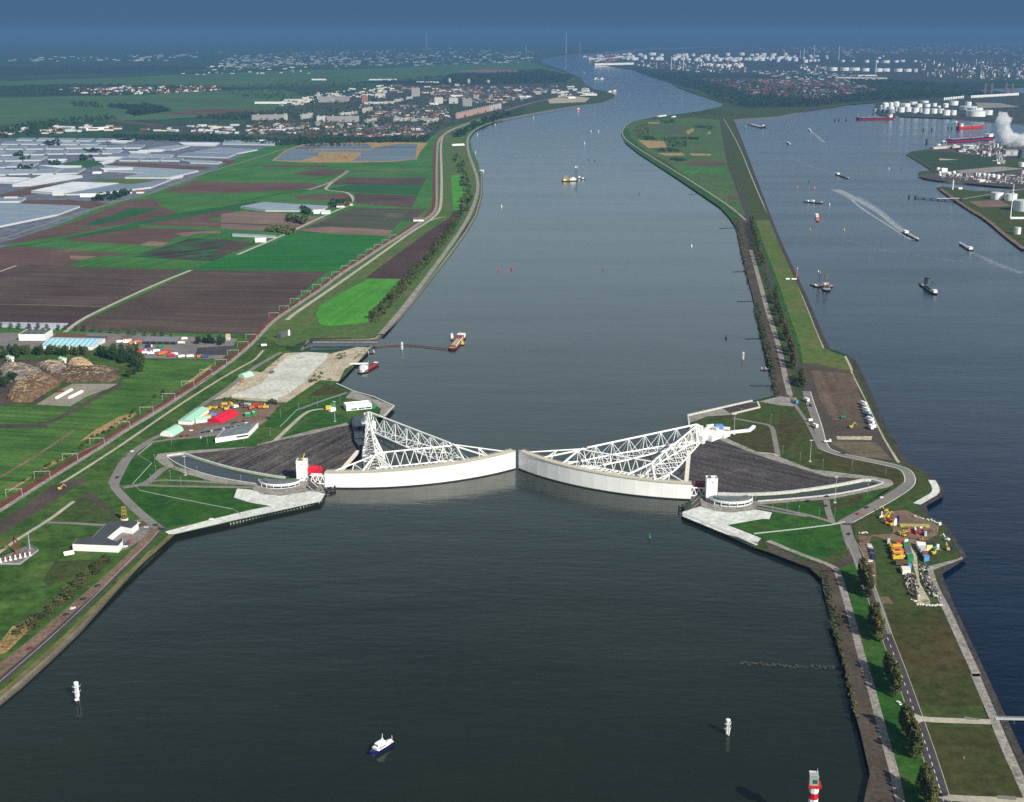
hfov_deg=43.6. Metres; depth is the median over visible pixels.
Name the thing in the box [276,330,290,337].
pump house
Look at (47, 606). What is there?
shrub
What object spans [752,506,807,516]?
road
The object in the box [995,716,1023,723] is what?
canal jetty
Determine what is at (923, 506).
canal revetment
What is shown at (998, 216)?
ground
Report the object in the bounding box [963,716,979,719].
parking bays
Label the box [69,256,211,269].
fields
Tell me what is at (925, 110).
storage tank
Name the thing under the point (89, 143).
glasshouse
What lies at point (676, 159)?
scrub
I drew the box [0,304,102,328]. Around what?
fields
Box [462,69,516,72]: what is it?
fields
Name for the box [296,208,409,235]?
fields
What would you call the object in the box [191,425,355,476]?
stone slope
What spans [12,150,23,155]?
treeline
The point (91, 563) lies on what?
shrub
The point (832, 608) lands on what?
scrub
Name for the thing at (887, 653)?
broadleaf tree
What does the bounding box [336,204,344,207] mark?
farm building
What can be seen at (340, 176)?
farm track
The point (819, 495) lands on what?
basin wall
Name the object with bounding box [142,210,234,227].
fields
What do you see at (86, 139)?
glasshouse
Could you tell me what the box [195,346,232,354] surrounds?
yard
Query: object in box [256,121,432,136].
town roofs
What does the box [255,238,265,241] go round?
farm building
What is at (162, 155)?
glasshouse
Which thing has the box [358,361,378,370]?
hopper barge
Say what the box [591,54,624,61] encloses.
distant docks
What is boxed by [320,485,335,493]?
fender dolphin
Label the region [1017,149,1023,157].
cooling tower
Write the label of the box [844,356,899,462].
canal path
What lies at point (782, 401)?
stone slope
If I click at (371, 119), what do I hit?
apartment block
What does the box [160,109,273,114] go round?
fields
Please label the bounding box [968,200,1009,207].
refinery ground
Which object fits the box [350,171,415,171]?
fields
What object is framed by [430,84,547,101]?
town roofs
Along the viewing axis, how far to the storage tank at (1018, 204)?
3136.89 m
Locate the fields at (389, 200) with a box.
[354,193,416,207]
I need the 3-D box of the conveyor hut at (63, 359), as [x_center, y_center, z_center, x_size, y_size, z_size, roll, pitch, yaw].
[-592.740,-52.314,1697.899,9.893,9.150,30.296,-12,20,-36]
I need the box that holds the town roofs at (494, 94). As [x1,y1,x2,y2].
[434,84,546,102]
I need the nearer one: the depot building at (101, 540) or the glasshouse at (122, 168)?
the depot building at (101, 540)
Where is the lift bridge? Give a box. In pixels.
[980,83,1016,92]
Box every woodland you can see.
[0,66,222,75]
[0,84,227,95]
[107,104,148,109]
[111,134,429,143]
[201,113,264,119]
[350,69,573,85]
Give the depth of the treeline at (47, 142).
4955.85 m
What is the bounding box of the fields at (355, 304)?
[316,279,399,325]
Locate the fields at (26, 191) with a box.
[0,183,63,195]
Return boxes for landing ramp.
[307,478,326,490]
[690,492,699,508]
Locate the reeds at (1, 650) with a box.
[0,626,27,654]
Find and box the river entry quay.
[312,341,377,342]
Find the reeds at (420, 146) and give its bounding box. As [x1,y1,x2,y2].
[272,142,426,162]
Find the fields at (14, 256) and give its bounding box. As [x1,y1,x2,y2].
[0,247,133,265]
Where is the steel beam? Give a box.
[900,523,929,527]
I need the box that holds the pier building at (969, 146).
[963,145,972,148]
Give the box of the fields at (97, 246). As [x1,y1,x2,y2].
[28,240,158,252]
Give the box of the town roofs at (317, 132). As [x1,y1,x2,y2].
[250,121,433,136]
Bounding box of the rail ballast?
[0,95,570,511]
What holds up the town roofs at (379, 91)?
on the ground at (74, 49)
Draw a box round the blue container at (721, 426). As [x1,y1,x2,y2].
[714,424,723,429]
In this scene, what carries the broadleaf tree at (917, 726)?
on the verge at (908, 765)
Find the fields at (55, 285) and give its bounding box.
[0,265,182,305]
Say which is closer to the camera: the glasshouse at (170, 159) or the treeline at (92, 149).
the glasshouse at (170, 159)
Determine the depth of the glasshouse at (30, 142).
4991.95 m
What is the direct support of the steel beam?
on the yard at (907, 517)
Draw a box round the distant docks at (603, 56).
[583,54,626,61]
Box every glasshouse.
[0,145,7,149]
[0,156,8,161]
[0,162,11,167]
[0,169,13,175]
[0,177,30,183]
[0,197,25,202]
[0,203,79,227]
[0,322,67,329]
[1,141,21,144]
[1,150,19,155]
[5,156,27,161]
[6,145,27,149]
[6,162,25,167]
[8,169,36,174]
[12,174,81,186]
[16,138,34,140]
[19,150,36,154]
[20,162,38,167]
[21,141,40,144]
[23,156,47,160]
[26,145,47,149]
[31,150,50,155]
[31,182,118,194]
[32,168,61,174]
[36,138,54,140]
[39,165,81,168]
[46,145,68,149]
[47,150,68,154]
[47,159,66,162]
[56,168,85,174]
[59,138,75,141]
[60,142,79,144]
[65,150,85,154]
[66,145,86,148]
[66,179,170,194]
[76,138,93,141]
[80,142,99,144]
[84,150,104,154]
[85,145,106,148]
[93,157,122,160]
[96,138,113,141]
[99,159,115,164]
[100,167,133,171]
[102,149,122,153]
[104,165,198,178]
[105,145,125,148]
[106,139,131,143]
[108,153,131,156]
[119,157,141,161]
[124,144,144,148]
[129,151,150,153]
[129,153,151,157]
[137,149,165,151]
[140,158,162,161]
[149,145,188,150]
[150,154,173,157]
[161,158,183,161]
[166,175,183,179]
[177,152,235,157]
[179,142,219,145]
[180,160,221,163]
[195,147,256,153]
[222,140,274,145]
[232,233,275,237]
[240,202,327,211]
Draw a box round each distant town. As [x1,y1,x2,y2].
[703,78,875,94]
[706,79,873,95]
[710,78,866,96]
[716,79,870,95]
[724,79,865,97]
[749,70,871,79]
[753,71,868,79]
[760,70,875,79]
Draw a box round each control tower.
[296,456,308,480]
[705,473,717,499]
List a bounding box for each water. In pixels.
[0,52,869,801]
[169,456,269,482]
[275,144,416,160]
[601,43,1023,753]
[753,481,881,500]
[993,88,1023,92]
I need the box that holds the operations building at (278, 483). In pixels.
[258,478,300,488]
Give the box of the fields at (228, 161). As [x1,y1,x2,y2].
[205,159,236,163]
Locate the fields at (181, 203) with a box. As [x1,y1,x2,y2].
[151,193,256,212]
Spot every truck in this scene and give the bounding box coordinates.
[892,554,902,559]
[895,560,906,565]
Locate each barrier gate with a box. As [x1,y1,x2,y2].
[310,411,515,488]
[518,424,707,499]
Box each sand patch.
[638,140,666,147]
[659,153,684,155]
[689,153,710,155]
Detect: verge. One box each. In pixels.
[0,525,160,675]
[839,562,869,619]
[853,510,956,608]
[856,620,925,801]
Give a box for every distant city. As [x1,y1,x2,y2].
[215,48,532,67]
[216,48,536,67]
[223,48,532,67]
[224,49,528,66]
[722,45,1023,54]
[745,44,1023,55]
[748,45,1020,54]
[783,44,1021,53]
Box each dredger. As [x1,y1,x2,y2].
[562,166,577,181]
[820,268,830,290]
[919,277,937,294]
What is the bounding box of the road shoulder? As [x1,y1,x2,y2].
[872,582,892,633]
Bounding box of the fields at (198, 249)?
[133,238,254,260]
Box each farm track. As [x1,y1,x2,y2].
[1,148,285,238]
[10,304,107,306]
[63,270,191,331]
[236,181,353,254]
[242,190,305,200]
[307,171,348,189]
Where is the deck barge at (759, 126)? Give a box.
[748,124,765,127]
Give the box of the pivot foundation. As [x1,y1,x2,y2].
[703,426,729,441]
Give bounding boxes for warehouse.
[42,337,104,349]
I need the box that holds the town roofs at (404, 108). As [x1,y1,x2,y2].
[359,103,448,117]
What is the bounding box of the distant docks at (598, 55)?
[588,54,627,60]
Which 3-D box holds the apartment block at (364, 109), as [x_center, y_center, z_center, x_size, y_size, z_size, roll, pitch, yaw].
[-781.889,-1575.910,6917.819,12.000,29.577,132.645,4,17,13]
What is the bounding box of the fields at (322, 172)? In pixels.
[291,170,344,175]
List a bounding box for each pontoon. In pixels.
[357,369,368,373]
[810,270,820,286]
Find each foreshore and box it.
[735,220,780,369]
[771,368,795,396]
[821,568,849,627]
[828,620,895,801]
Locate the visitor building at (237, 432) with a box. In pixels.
[215,423,257,442]
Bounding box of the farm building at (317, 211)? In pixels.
[313,210,320,213]
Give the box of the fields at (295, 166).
[262,165,328,166]
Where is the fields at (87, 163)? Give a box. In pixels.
[64,160,100,167]
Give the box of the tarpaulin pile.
[351,415,366,449]
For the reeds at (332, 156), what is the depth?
4494.18 m
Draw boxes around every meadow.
[0,360,216,497]
[624,118,745,215]
[656,125,689,134]
[674,166,725,175]
[685,161,725,165]
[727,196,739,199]
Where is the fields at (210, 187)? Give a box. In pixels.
[162,181,283,192]
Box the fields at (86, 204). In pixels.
[22,200,108,208]
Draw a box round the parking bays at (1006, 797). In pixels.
[997,795,1016,799]
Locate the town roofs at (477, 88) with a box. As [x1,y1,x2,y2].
[429,85,544,102]
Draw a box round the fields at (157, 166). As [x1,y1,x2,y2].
[102,163,208,169]
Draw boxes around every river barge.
[835,172,848,178]
[902,230,918,239]
[959,242,973,250]
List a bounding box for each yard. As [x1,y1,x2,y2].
[0,333,236,358]
[0,545,37,564]
[38,384,115,405]
[91,525,156,549]
[166,401,278,438]
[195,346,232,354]
[196,422,246,436]
[548,95,588,102]
[858,535,876,585]
[870,510,938,597]
[880,596,893,603]
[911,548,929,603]
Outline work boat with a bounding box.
[815,213,821,221]
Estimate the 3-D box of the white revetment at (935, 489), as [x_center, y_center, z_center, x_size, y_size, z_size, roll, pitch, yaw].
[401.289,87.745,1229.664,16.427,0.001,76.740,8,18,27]
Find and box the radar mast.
[1009,186,1023,218]
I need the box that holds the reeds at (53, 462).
[8,456,69,491]
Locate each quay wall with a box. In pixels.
[229,500,321,524]
[681,513,757,548]
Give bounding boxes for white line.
[0,532,157,680]
[845,540,924,761]
[855,540,951,801]
[887,638,943,800]
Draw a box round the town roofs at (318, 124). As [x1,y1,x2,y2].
[249,121,427,135]
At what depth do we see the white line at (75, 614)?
954.55 m
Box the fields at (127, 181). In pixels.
[88,179,155,183]
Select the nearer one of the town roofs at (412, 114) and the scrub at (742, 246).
the scrub at (742, 246)
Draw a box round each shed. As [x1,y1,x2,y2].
[53,333,86,337]
[62,126,74,128]
[82,127,108,130]
[83,336,107,339]
[144,336,181,344]
[167,129,178,131]
[238,371,253,377]
[255,102,289,103]
[416,81,438,82]
[593,62,633,64]
[837,77,886,78]
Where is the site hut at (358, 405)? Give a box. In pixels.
[343,400,375,410]
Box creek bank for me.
[250,342,311,351]
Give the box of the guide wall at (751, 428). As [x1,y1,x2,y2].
[729,425,755,433]
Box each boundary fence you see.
[132,443,151,483]
[132,484,240,513]
[754,521,844,533]
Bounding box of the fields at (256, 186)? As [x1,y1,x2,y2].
[240,182,317,191]
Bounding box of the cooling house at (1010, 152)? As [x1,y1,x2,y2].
[1002,149,1017,155]
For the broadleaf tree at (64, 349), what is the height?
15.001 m
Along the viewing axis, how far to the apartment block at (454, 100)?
7722.67 m
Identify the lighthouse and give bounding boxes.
[807,769,821,801]
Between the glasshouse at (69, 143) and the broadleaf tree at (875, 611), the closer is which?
the broadleaf tree at (875, 611)
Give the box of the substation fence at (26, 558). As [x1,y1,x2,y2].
[0,543,38,563]
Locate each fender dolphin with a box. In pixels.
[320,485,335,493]
[678,501,690,509]
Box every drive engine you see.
[308,465,322,477]
[695,479,704,493]
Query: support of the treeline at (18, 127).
on the ground at (74, 49)
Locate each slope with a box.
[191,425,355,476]
[346,391,394,416]
[688,440,856,492]
[689,402,757,421]
[699,416,749,427]
[699,416,774,451]
[723,402,755,413]
[730,405,903,486]
[759,396,792,405]
[779,409,801,453]
[814,454,904,486]
[881,480,931,520]
[884,606,982,704]
[927,726,1023,801]
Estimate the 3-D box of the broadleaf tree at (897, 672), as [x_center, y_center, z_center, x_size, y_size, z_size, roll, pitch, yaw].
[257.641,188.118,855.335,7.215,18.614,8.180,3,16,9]
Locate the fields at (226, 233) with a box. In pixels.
[221,230,281,244]
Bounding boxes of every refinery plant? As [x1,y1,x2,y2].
[631,60,745,72]
[633,60,746,71]
[634,59,744,72]
[641,60,745,72]
[643,61,744,71]
[918,57,1022,78]
[920,60,1023,78]
[921,58,1023,79]
[921,58,1023,79]
[922,57,1023,78]
[938,172,1023,183]
[941,171,1022,182]
[941,173,1022,182]
[945,141,1006,156]
[948,142,1004,157]
[948,172,1020,183]
[952,143,1004,157]
[953,171,1019,182]
[956,142,1006,156]
[961,141,1005,155]
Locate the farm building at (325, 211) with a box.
[321,210,330,213]
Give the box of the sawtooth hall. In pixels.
[18,328,52,340]
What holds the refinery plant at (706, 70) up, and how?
on the shore at (859, 58)
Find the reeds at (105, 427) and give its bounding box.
[81,413,134,440]
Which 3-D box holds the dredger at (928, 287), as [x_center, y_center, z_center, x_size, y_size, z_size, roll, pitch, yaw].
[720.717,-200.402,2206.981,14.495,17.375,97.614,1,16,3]
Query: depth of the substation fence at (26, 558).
1074.19 m
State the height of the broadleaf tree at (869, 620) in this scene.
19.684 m
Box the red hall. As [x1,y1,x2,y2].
[208,409,237,423]
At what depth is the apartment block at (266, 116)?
6314.96 m
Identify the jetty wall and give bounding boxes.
[336,383,394,415]
[687,400,752,424]
[731,401,759,414]
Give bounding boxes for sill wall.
[341,450,359,469]
[684,450,690,481]
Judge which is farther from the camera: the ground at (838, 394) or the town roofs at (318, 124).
the town roofs at (318, 124)
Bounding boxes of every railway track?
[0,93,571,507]
[0,100,533,504]
[2,107,509,505]
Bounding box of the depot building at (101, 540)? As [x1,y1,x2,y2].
[71,521,138,552]
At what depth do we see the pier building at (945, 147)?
4796.42 m
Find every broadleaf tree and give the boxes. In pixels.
[0,379,6,386]
[1,350,8,358]
[5,343,11,352]
[8,372,15,380]
[12,347,20,356]
[20,346,27,354]
[25,345,30,352]
[35,346,41,354]
[46,346,52,354]
[55,346,60,354]
[61,346,66,355]
[69,345,74,353]
[74,347,79,355]
[99,347,105,356]
[106,349,112,358]
[111,350,118,359]
[118,355,124,363]
[119,352,126,362]
[125,352,131,361]
[125,367,132,376]
[128,358,134,366]
[132,343,138,352]
[135,362,143,371]
[138,353,145,362]
[194,336,200,343]
[372,306,377,312]
[786,329,791,339]
[791,355,796,367]
[801,376,805,387]
[857,557,865,580]
[858,567,864,585]
[860,567,867,587]
[862,565,871,583]
[863,570,874,584]
[864,576,874,597]
[868,600,876,609]
[868,606,872,625]
[870,602,882,619]
[870,607,880,629]
[870,616,875,636]
[872,615,881,638]
[875,619,885,641]
[883,651,890,672]
[885,654,893,676]
[885,660,894,677]
[886,654,896,668]
[887,663,895,678]
[887,666,900,684]
[892,670,902,690]
[892,673,902,696]
[897,702,912,734]
[898,704,908,724]
[902,709,914,737]
[905,717,915,736]
[906,729,920,753]
[910,720,920,731]
[911,730,923,758]
[915,761,928,791]
[918,766,932,791]
[920,772,934,788]
[923,774,934,798]
[923,781,939,799]
[925,788,938,801]
[930,785,938,798]
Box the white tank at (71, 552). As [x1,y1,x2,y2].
[63,550,73,555]
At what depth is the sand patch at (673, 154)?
4570.43 m
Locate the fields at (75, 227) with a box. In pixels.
[0,199,176,244]
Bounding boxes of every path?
[0,529,160,667]
[36,383,124,423]
[60,350,264,482]
[70,375,212,455]
[285,123,467,319]
[378,107,572,333]
[622,121,745,219]
[724,119,765,209]
[749,250,792,394]
[766,540,904,801]
[788,395,821,448]
[798,287,823,347]
[838,482,905,521]
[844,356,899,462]
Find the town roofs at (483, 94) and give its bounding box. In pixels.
[430,84,548,102]
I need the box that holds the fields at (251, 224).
[221,223,291,225]
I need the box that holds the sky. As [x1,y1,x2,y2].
[0,0,1023,34]
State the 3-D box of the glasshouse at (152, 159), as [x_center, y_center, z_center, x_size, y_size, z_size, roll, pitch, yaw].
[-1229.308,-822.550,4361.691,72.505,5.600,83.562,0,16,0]
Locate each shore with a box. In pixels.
[598,44,1023,81]
[637,71,1023,107]
[675,86,738,106]
[706,78,871,98]
[875,95,1023,121]
[976,103,1016,107]
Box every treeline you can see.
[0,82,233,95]
[0,113,116,136]
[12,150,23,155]
[18,163,32,168]
[19,155,30,159]
[43,139,60,145]
[48,159,60,164]
[70,100,102,106]
[79,154,92,159]
[84,148,101,152]
[91,188,131,200]
[109,101,161,108]
[111,132,428,145]
[126,106,171,115]
[197,110,271,119]
[221,79,372,101]
[236,83,563,136]
[265,224,295,233]
[285,213,308,223]
[299,205,311,213]
[328,197,351,206]
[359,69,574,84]
[452,110,510,136]
[452,153,472,210]
[624,67,989,106]
[848,78,976,91]
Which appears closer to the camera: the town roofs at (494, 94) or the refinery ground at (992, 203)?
the refinery ground at (992, 203)
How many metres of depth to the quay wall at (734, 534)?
1138.78 m
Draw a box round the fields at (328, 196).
[294,193,349,199]
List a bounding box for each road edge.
[810,391,915,522]
[821,449,904,481]
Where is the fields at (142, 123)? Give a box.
[109,119,164,125]
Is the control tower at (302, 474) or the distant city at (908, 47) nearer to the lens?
the control tower at (302, 474)
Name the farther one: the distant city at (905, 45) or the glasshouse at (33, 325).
the distant city at (905, 45)
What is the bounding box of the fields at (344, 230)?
[299,227,392,235]
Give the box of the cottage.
[122,335,131,340]
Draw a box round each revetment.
[733,121,829,349]
[847,357,943,516]
[914,480,939,504]
[926,567,1023,797]
[928,556,962,569]
[936,524,1023,771]
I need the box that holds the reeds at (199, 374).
[182,364,211,385]
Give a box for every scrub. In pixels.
[223,395,243,402]
[264,398,277,404]
[309,371,323,382]
[633,124,648,138]
[643,135,656,139]
[654,147,678,151]
[660,136,686,140]
[661,119,674,122]
[668,140,686,146]
[671,157,685,160]
[689,110,733,115]
[694,125,712,129]
[734,220,750,283]
[753,302,775,368]
[770,371,778,393]
[822,569,843,624]
[829,619,846,664]
[830,618,858,718]
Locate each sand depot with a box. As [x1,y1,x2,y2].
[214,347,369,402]
[231,352,328,398]
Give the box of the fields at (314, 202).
[273,199,332,207]
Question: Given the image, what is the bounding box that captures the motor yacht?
[370,734,394,755]
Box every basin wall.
[166,452,284,478]
[167,457,258,483]
[717,478,882,495]
[757,483,881,501]
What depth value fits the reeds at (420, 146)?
4757.64 m
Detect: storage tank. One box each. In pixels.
[829,67,837,70]
[840,67,848,70]
[850,67,859,70]
[882,102,888,108]
[887,109,894,112]
[893,101,899,106]
[897,107,904,111]
[901,103,910,106]
[905,107,911,111]
[911,107,918,112]
[915,103,921,107]
[922,108,929,113]
[930,108,936,113]
[942,110,949,114]
[948,101,957,104]
[950,110,956,114]
[959,106,976,109]
[966,110,985,116]
[967,107,982,109]
[983,110,992,114]
[990,192,1003,199]
[1004,193,1017,200]
[1013,199,1023,211]
[1014,227,1020,233]
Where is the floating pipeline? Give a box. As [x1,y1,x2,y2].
[375,344,447,349]
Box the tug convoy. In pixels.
[803,200,822,202]
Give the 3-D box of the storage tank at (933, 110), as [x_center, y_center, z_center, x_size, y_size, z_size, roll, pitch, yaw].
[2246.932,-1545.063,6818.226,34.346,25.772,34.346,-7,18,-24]
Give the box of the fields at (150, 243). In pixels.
[141,241,168,245]
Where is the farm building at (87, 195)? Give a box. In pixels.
[80,193,102,196]
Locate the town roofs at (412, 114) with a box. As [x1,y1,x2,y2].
[365,104,446,120]
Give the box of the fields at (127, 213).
[82,208,159,225]
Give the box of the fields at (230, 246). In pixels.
[213,241,252,254]
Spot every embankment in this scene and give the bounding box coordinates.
[0,42,1023,705]
[592,62,1019,793]
[906,154,1012,187]
[936,188,1023,250]
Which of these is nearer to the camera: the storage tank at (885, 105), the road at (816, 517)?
the road at (816, 517)
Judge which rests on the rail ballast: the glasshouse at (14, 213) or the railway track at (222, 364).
the railway track at (222, 364)
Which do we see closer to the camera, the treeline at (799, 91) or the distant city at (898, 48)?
the treeline at (799, 91)
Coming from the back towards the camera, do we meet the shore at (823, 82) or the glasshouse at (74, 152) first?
the shore at (823, 82)
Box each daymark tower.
[72,681,80,697]
[725,718,730,734]
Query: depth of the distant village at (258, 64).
14995.03 m
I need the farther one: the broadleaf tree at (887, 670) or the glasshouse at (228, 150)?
the glasshouse at (228, 150)
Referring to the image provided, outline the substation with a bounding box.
[0,535,31,562]
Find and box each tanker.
[856,114,893,119]
[946,132,994,141]
[956,122,983,128]
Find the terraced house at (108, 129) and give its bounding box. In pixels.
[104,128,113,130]
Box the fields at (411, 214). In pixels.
[403,209,424,219]
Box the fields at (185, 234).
[176,231,220,236]
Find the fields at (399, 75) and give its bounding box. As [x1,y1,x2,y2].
[353,71,449,80]
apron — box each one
[165,489,324,533]
[253,478,323,495]
[682,506,771,541]
[700,495,756,512]
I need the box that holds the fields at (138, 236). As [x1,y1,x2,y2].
[64,228,209,244]
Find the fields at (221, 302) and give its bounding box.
[71,270,326,333]
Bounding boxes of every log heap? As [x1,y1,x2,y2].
[0,362,41,380]
[7,371,59,401]
[37,359,66,372]
[49,365,119,382]
[67,356,92,366]
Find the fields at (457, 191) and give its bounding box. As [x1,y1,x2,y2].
[451,175,466,209]
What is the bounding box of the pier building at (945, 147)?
[929,145,959,148]
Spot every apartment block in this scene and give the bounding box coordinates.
[252,114,283,119]
[284,98,311,100]
[300,112,312,118]
[316,115,326,121]
[318,96,333,101]
[326,115,358,121]
[334,96,348,101]
[339,111,356,114]
[361,95,367,102]
[362,106,372,112]
[364,101,394,103]
[364,117,376,122]
[374,93,384,97]
[399,117,409,121]
[410,117,428,121]
[411,87,419,96]
[427,117,438,122]
[433,97,442,103]
[449,97,457,103]
[462,98,471,105]
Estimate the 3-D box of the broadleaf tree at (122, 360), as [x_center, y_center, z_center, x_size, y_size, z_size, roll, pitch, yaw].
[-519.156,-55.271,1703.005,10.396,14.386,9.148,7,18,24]
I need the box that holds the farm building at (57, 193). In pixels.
[52,192,64,195]
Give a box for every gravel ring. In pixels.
[155,423,348,484]
[719,438,893,503]
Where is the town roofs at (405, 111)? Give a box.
[364,104,449,119]
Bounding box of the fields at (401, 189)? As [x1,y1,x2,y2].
[328,184,422,194]
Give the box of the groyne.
[739,661,843,669]
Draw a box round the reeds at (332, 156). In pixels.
[305,152,360,160]
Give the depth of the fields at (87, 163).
4261.28 m
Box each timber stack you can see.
[55,388,72,398]
[68,390,82,398]
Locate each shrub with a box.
[17,621,27,628]
[25,616,35,624]
[28,620,39,629]
[30,612,40,619]
[39,610,49,619]
[45,603,54,611]
[54,599,64,607]
[59,588,69,597]
[63,590,76,600]
[72,581,79,586]
[77,571,89,578]
[78,577,88,583]
[78,584,84,589]
[89,561,99,570]
[90,567,99,574]
[104,556,110,562]
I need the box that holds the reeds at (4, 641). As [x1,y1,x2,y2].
[0,625,27,650]
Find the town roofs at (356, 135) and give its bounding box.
[251,122,430,136]
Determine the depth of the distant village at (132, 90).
9351.16 m
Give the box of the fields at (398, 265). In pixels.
[366,210,462,278]
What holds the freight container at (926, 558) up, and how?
on the verge at (890, 580)
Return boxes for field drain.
[0,431,73,477]
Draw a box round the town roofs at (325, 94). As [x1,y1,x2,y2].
[279,85,393,106]
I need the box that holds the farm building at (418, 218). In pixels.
[413,217,423,220]
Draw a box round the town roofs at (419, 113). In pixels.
[356,103,450,119]
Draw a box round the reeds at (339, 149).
[306,149,370,149]
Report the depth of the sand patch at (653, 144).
5013.44 m
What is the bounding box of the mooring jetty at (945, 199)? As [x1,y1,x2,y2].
[908,195,961,201]
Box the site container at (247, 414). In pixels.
[244,412,250,416]
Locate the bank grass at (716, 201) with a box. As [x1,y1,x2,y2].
[623,128,739,222]
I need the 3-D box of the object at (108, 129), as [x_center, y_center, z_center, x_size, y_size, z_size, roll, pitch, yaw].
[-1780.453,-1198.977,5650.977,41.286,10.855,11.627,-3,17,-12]
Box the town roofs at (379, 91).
[290,85,394,104]
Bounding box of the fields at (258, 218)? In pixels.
[221,211,325,230]
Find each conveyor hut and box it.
[5,355,13,361]
[58,356,66,366]
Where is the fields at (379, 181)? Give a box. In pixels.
[315,177,425,188]
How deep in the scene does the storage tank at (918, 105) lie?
7327.98 m
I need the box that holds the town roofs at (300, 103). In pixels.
[281,87,398,105]
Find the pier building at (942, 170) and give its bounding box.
[939,168,947,172]
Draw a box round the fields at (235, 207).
[8,201,255,246]
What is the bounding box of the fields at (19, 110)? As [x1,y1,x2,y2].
[0,89,317,124]
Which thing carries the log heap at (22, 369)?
on the ground at (74, 49)
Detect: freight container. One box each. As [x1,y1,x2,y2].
[900,566,910,574]
[903,541,909,548]
[904,546,911,556]
[906,553,913,561]
[916,541,925,547]
[923,554,929,561]
[926,545,932,550]
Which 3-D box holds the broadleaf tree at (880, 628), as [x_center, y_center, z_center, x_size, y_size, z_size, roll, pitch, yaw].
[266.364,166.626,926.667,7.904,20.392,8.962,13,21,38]
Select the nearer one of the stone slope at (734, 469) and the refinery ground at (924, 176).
the stone slope at (734, 469)
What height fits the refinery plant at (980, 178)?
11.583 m
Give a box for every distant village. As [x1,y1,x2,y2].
[8,54,189,60]
[14,52,197,61]
[60,85,217,94]
[70,85,220,93]
[74,84,215,93]
[74,85,215,93]
[182,57,336,74]
[184,57,338,74]
[204,57,345,73]
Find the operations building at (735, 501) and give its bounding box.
[708,495,752,506]
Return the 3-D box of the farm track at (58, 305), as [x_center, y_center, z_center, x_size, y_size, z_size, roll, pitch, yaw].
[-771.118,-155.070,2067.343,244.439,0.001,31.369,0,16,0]
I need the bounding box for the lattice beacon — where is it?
[120,506,127,520]
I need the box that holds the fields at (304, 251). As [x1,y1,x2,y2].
[196,232,384,270]
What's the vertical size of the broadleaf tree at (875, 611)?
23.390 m
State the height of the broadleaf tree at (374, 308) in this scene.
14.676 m
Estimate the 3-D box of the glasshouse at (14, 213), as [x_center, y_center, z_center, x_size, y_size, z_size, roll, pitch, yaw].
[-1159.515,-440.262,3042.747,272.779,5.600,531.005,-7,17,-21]
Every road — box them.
[0,501,75,552]
[0,529,163,684]
[45,516,151,525]
[108,352,281,483]
[110,442,163,527]
[122,466,168,488]
[138,484,252,487]
[143,479,253,485]
[150,432,218,442]
[273,408,324,440]
[296,392,346,409]
[719,120,808,390]
[732,418,780,455]
[752,503,836,523]
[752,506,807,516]
[802,391,914,551]
[823,499,835,522]
[841,525,864,589]
[842,523,950,801]
[914,714,922,722]
[914,714,990,723]
[939,792,1023,801]
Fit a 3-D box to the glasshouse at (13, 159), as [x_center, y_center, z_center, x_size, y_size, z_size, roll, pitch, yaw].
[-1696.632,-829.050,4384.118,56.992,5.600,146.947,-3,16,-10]
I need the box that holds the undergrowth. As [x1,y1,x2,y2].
[371,213,461,322]
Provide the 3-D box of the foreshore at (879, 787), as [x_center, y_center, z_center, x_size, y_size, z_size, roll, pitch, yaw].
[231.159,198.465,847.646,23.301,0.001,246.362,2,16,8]
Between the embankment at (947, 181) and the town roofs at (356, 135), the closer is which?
the embankment at (947, 181)
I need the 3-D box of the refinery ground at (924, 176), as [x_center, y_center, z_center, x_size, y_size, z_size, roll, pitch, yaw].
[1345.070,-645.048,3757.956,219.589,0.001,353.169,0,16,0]
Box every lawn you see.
[120,435,255,483]
[124,486,262,528]
[264,394,346,428]
[283,411,349,437]
[309,384,343,395]
[730,511,845,560]
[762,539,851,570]
[767,503,825,516]
[830,487,891,520]
[830,494,866,511]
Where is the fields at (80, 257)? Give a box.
[70,256,96,259]
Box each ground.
[0,35,1023,492]
[0,117,490,347]
[0,139,268,247]
[0,334,380,690]
[0,359,121,404]
[0,424,46,427]
[0,478,86,534]
[43,560,111,584]
[55,498,118,523]
[74,493,118,516]
[145,83,602,138]
[265,126,480,347]
[521,94,613,114]
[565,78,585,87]
[592,44,1023,523]
[649,100,1023,772]
[801,363,895,460]
[811,370,865,419]
[830,441,891,459]
[836,436,871,439]
[907,144,1023,186]
[912,152,996,168]
[918,175,1023,187]
[925,171,1023,184]
[928,148,1023,157]
[937,186,1023,246]
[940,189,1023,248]
[956,166,1021,172]
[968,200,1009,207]
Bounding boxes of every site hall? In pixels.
[160,424,183,436]
[178,406,208,424]
[194,416,211,422]
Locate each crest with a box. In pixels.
[0,534,174,696]
[753,220,802,365]
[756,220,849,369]
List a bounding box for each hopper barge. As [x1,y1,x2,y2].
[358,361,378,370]
[448,333,465,349]
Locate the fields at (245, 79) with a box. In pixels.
[0,61,574,86]

